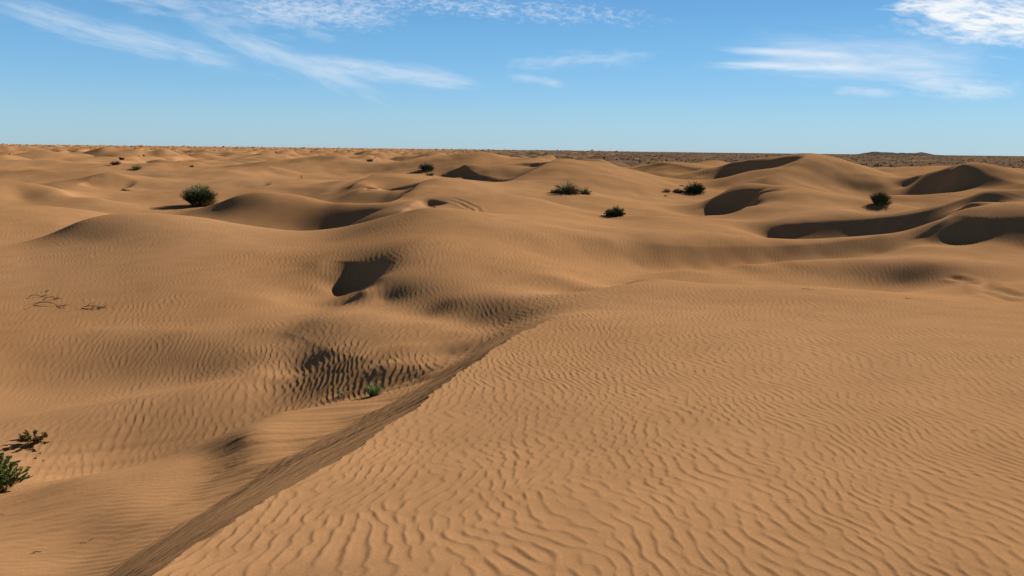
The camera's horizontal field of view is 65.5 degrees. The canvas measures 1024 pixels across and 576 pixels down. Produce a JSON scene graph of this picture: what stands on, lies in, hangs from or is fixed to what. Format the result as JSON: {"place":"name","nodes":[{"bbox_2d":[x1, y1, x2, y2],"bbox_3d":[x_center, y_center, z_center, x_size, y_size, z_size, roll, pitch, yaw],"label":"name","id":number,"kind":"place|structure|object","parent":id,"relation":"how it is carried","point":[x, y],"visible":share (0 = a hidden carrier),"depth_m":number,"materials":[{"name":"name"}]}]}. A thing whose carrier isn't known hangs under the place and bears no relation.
{"place":"outdoors","nodes":[
{"label":"outdoors","id":0,"kind":"place"},
{"bbox_2d":[0,143,1023,575],"bbox_3d":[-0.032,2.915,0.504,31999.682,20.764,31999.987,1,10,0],"label":"sand dunes","id":1,"kind":"structure","parent":0,"point":[718,373],"depth_m":9.81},
{"bbox_2d":[0,452,20,468],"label":"leafy plant","id":2,"kind":"object","parent":1,"relation":"on","point":[8,457],"visible":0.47,"depth_m":8.40,"materials":[{"name":"green plant"}]},
{"bbox_2d":[0,454,32,492],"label":"leafy plant","id":3,"kind":"object","parent":1,"relation":"on","point":[8,480],"visible":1,"depth_m":7.60,"materials":[{"name":"green plant"}]},
{"bbox_2d":[18,429,48,444],"bbox_3d":[-5.430,1.704,9.092,0.391,0.148,0.308,1,10,0],"label":"leafy plant","id":4,"kind":"object","parent":1,"relation":"on","point":[26,437],"visible":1,"depth_m":9.04,"materials":[{"name":"green plant"}]},
{"bbox_2d":[84,302,108,310],"bbox_3d":[-7.523,0.311,14.343,0.513,0.201,0.238,1,10,0],"label":"dry twig","id":5,"kind":"object","parent":1,"relation":"on","point":[93,306],"visible":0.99,"depth_m":14.41,"materials":[{"name":"brown plant"}]},
{"bbox_2d":[110,161,120,164],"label":"desert shrub","id":6,"kind":"object","parent":1,"relation":"on","point":[115,163],"visible":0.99,"depth_m":77.84,"materials":[{"name":"brown plant"}]},
{"bbox_2d":[131,165,141,169],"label":"desert shrub","id":7,"kind":"object","parent":1,"relation":"on","point":[138,167],"visible":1,"depth_m":75.14,"materials":[{"name":"green plant"}]},
{"bbox_2d":[179,184,218,206],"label":"desert shrub","id":8,"kind":"object","parent":1,"relation":"on","point":[196,197],"visible":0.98,"depth_m":40.09,"materials":[{"name":"plant"}]},
{"bbox_2d":[332,386,354,397],"bbox_3d":[-2.173,1.329,10.239,0.250,0.169,0.201,3,10,15],"label":"grass tuft","id":9,"kind":"object","parent":1,"relation":"on","point":[344,393],"visible":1,"depth_m":10.25,"materials":[{"name":"plant"}]},
{"bbox_2d":[364,380,384,396],"bbox_3d":[-1.650,1.211,9.544,0.277,0.198,0.263,1,10,0],"label":"grass tuft","id":10,"kind":"object","parent":1,"relation":"on","point":[375,391],"visible":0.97,"depth_m":9.53,"materials":[{"name":"green plant"}]},
{"bbox_2d":[417,162,435,170],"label":"desert shrub","id":11,"kind":"object","parent":1,"relation":"on","point":[428,166],"visible":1,"depth_m":71.28,"materials":[{"name":"plant"}]},
{"bbox_2d":[9,146,1023,168],"bbox_3d":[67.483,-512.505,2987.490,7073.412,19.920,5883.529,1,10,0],"label":"scrub","id":12,"kind":"object","parent":1,"relation":"on","point":[120,158],"visible":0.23,"depth_m":751.26,"materials":[{"name":"brown plant"}]},
{"bbox_2d":[554,181,580,194],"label":"grassy shrub","id":13,"kind":"object","parent":1,"relation":"on","point":[567,189],"visible":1,"depth_m":42.30,"materials":[{"name":"plant"}]},
{"bbox_2d":[579,187,592,194],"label":"grassy shrub","id":14,"kind":"object","parent":1,"relation":"on","point":[585,191],"visible":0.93,"depth_m":42.95,"materials":[{"name":"plant"}]},
{"bbox_2d":[604,205,625,216],"bbox_3d":[4.108,-3.051,31.773,0.975,0.548,1.038,1,10,0],"label":"desert shrub","id":15,"kind":"object","parent":1,"relation":"on","point":[613,211],"visible":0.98,"depth_m":31.63,"materials":[{"name":"plant"}]},
{"bbox_2d":[674,188,684,192],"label":"desert shrub","id":16,"kind":"object","parent":1,"relation":"on","point":[677,190],"visible":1,"depth_m":52.49,"materials":[{"name":"green plant"}]},
{"bbox_2d":[683,182,705,193],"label":"desert shrub","id":17,"kind":"object","parent":1,"relation":"on","point":[697,188],"visible":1,"depth_m":53.05,"materials":[{"name":"plant"}]},
{"bbox_2d":[869,191,894,205],"bbox_3d":[16.321,-3.972,35.201,1.086,0.642,1.000,1,10,0],"label":"desert shrub","id":18,"kind":"object","parent":1,"relation":"on","point":[879,199],"visible":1,"depth_m":35.04,"materials":[{"name":"plant"}]},
{"bbox_2d":[0,0,1023,155],"label":"sky","id":19,"kind":"structure","parent":0,"point":[935,77],"materials":[{"name":"blue"}]},
{"bbox_2d":[853,152,945,155],"bbox_3d":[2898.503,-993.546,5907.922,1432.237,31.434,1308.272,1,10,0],"label":"hills","id":20,"kind":"structure","parent":0,"point":[889,153],"depth_m":5673.07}
]}

